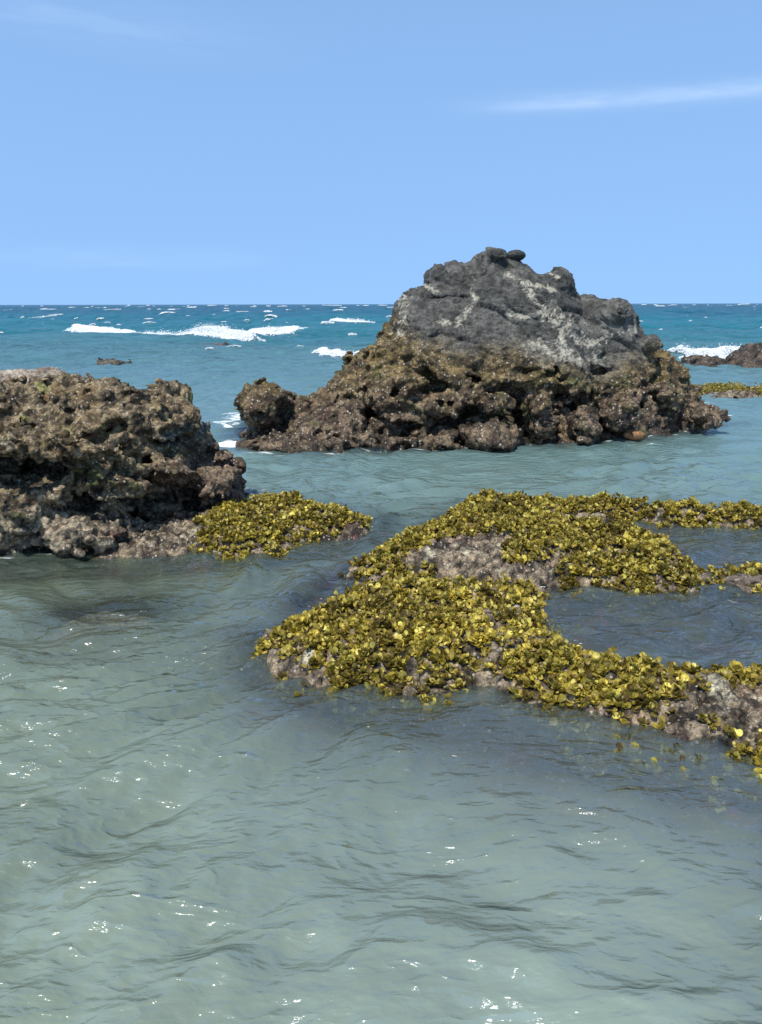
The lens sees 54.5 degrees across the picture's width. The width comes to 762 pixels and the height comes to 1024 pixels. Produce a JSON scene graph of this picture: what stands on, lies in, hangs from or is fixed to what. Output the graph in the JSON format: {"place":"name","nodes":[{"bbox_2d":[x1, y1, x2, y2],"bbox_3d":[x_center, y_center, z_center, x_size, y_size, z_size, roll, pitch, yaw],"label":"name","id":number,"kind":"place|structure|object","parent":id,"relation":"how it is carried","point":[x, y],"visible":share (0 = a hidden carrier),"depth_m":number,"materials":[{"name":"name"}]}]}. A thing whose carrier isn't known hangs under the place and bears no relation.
{"place":"outdoors","nodes":[
{"label":"outdoors","id":0,"kind":"place"},
{"bbox_2d":[0,303,761,1023],"bbox_3d":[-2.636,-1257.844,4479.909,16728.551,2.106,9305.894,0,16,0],"label":"sea water","id":1,"kind":"structure","parent":0,"point":[192,831],"depth_m":2.25,"materials":[{"name":"teal liquid"}]},
{"bbox_2d":[96,358,131,364],"bbox_3d":[-7.388,-4.122,20.441,1.028,0.311,1.244,0,16,0],"label":"sea rock","id":2,"kind":"object","parent":1,"relation":"in","point":[101,361],"visible":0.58,"depth_m":20.09,"materials":[{"name":"stone"}]},
{"bbox_2d":[69,322,256,340],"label":"breaking wave","id":3,"kind":"object","parent":1,"relation":"on","point":[224,332],"visible":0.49,"depth_m":32.09,"materials":[{"name":"white liquid"}]},
{"bbox_2d":[192,342,228,345],"bbox_3d":[-8.066,-6.473,28.815,4.308,0.310,1.921,0,16,0],"label":"sea rock","id":4,"kind":"object","parent":1,"relation":"in","point":[224,343],"visible":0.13,"depth_m":28.62,"materials":[{"name":"grey stone"}]},
{"bbox_2d":[248,324,299,335],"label":"breaking wave","id":5,"kind":"object","parent":1,"relation":"on","point":[273,330],"visible":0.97,"depth_m":40.17,"materials":[{"name":"white liquid"}]},
{"bbox_2d":[312,347,358,356],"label":"breaking wave","id":6,"kind":"object","parent":1,"relation":"on","point":[322,351],"visible":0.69,"depth_m":20.57,"materials":[{"name":"white liquid"}]},
{"bbox_2d":[328,317,375,322],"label":"breaking wave","id":7,"kind":"object","parent":1,"relation":"on","point":[347,320],"visible":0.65,"depth_m":46.97,"materials":[{"name":"white liquid"}]},
{"bbox_2d":[0,304,761,348],"bbox_3d":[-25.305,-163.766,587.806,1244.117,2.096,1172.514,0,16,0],"label":"whitecap foam","id":8,"kind":"object","parent":1,"relation":"on","point":[325,322],"visible":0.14,"depth_m":84.01,"materials":[{"name":"white"}]},
{"bbox_2d":[667,343,740,358],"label":"breaking wave","id":9,"kind":"object","parent":1,"relation":"on","point":[725,351],"visible":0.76,"depth_m":19.05,"materials":[{"name":"white liquid"}]},
{"bbox_2d":[680,354,728,366],"bbox_3d":[7.588,-3.409,17.336,1.210,0.566,1.140,0,16,0],"label":"sea rock","id":10,"kind":"object","parent":1,"relation":"in","point":[706,360],"visible":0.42,"depth_m":17.14,"materials":[{"name":"stone"}]},
{"bbox_2d":[725,342,761,367],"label":"sea rock","id":11,"kind":"object","parent":1,"relation":"in","point":[748,355],"visible":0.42,"depth_m":17.06,"materials":[{"name":"stone"}]},
{"bbox_2d":[0,421,761,834],"bbox_3d":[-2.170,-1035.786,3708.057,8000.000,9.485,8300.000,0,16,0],"label":"seabed","id":12,"kind":"structure","parent":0,"point":[704,629],"depth_m":3.71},
{"bbox_2d":[0,367,85,382],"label":"boulder","id":13,"kind":"object","parent":12,"relation":"on","point":[27,373],"visible":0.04,"depth_m":6.42,"materials":[{"name":"stone"}]},
{"bbox_2d":[0,372,248,566],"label":"boulder","id":14,"kind":"object","parent":12,"relation":"on","point":[89,463],"visible":0.94,"depth_m":4.87,"materials":[{"name":"stone"}]},
{"bbox_2d":[84,499,375,573],"bbox_3d":[-0.939,0.269,5.263,2.168,0.638,1.636,0,16,0],"label":"rock ledge","id":15,"kind":"object","parent":12,"relation":"on","point":[169,539],"visible":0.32,"depth_m":4.68,"materials":[{"name":"grey stone"}]},
{"bbox_2d":[186,489,376,563],"bbox_3d":[-0.646,0.042,5.130,1.242,0.232,1.340,0,16,0],"label":"seaweed","id":16,"kind":"object","parent":15,"relation":"on","point":[221,516],"visible":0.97,"depth_m":4.94,"materials":[{"name":"plant"}]},
{"bbox_2d":[233,247,730,454],"bbox_3d":[1.252,-1.939,9.130,5.978,2.527,3.672,0,16,0],"label":"boulder","id":17,"kind":"object","parent":12,"relation":"on","point":[489,349],"visible":0.97,"depth_m":8.43,"materials":[{"name":"stone"}]},
{"bbox_2d":[623,429,644,439],"bbox_3d":[2.870,-0.874,8.400,0.251,0.118,0.208,0,16,0],"label":"cobble","id":18,"kind":"object","parent":17,"relation":"on","point":[633,434],"visible":1,"depth_m":8.33,"materials":[{"name":"stone"}]},
{"bbox_2d":[237,582,761,793],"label":"rock ledge","id":19,"kind":"object","parent":12,"relation":"on","point":[738,707],"visible":0.25,"depth_m":2.92,"materials":[{"name":"grey stone"}]},
{"bbox_2d":[263,662,458,725],"bbox_3d":[-0.131,0.734,3.010,0.885,0.089,0.325,7,17,23],"label":"seaweed","id":20,"kind":"object","parent":19,"relation":"on","point":[303,689],"visible":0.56,"depth_m":2.94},
{"bbox_2d":[250,572,711,731],"bbox_3d":[0.373,0.507,3.441,1.918,0.253,1.524,0,16,0],"label":"seaweed","id":21,"kind":"object","parent":19,"relation":"on","point":[409,622],"visible":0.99,"depth_m":3.13,"materials":[{"name":"plant"}]},
{"bbox_2d":[579,673,677,735],"bbox_3d":[0.939,0.717,2.793,0.380,0.169,0.260,0,16,0],"label":"seaweed","id":22,"kind":"object","parent":19,"relation":"on","point":[608,700],"visible":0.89,"depth_m":2.77,"materials":[{"name":"plant"}]},
{"bbox_2d":[697,710,761,783],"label":"seaweed","id":23,"kind":"object","parent":19,"relation":"on","point":[737,750],"visible":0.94,"depth_m":2.55,"materials":[{"name":"plant"}]},
{"bbox_2d":[701,659,761,689],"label":"seaweed","id":24,"kind":"object","parent":19,"relation":"on","point":[750,677],"visible":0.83,"depth_m":2.95,"materials":[{"name":"plant"}]},
{"bbox_2d":[330,502,761,614],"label":"rock ledge","id":25,"kind":"object","parent":12,"relation":"on","point":[479,555],"visible":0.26,"depth_m":4.21,"materials":[{"name":"grey stone"}]},
{"bbox_2d":[338,495,701,605],"bbox_3d":[0.920,0.213,4.436,1.903,0.274,1.642,9,18,28],"label":"seaweed","id":26,"kind":"object","parent":25,"relation":"on","point":[642,544],"visible":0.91,"depth_m":4.30,"materials":[{"name":"plant"}]},
{"bbox_2d":[436,488,761,533],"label":"seaweed","id":27,"kind":"object","parent":25,"relation":"on","point":[547,500],"visible":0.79,"depth_m":5.24,"materials":[{"name":"plant"}]},
{"bbox_2d":[541,717,761,819],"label":"seaweed","id":28,"kind":"object","parent":12,"relation":"on","point":[690,761],"visible":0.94,"depth_m":2.57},
{"bbox_2d":[699,573,718,588],"bbox_3d":[1.829,0.383,4.139,0.165,0.090,0.114,0,16,0],"label":"awash stone","id":29,"kind":"object","parent":12,"relation":"on","point":[702,576],"visible":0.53,"depth_m":4.10,"materials":[{"name":"grey stone"}]},
{"bbox_2d":[701,383,761,398],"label":"rock ledge","id":30,"kind":"object","parent":12,"relation":"on","point":[739,394],"visible":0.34,"depth_m":12.31,"materials":[{"name":"grey stone"}]},
{"bbox_2d":[694,381,761,395],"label":"seaweed","id":31,"kind":"object","parent":30,"relation":"on","point":[717,387],"visible":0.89,"depth_m":12.68,"materials":[{"name":"plant"}]},
{"bbox_2d":[722,573,761,596],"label":"awash stone","id":32,"kind":"object","parent":12,"relation":"on","point":[743,582],"visible":0.73,"depth_m":4.04,"materials":[{"name":"grey stone"}]},
{"bbox_2d":[700,561,761,596],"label":"seaweed","id":33,"kind":"object","parent":32,"relation":"on","point":[746,568],"visible":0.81,"depth_m":4.15,"materials":[{"name":"plant"}]},
{"bbox_2d":[0,0,761,304],"label":"sky","id":34,"kind":"structure","parent":0,"point":[153,152],"materials":[{"name":"blue"}]}
]}

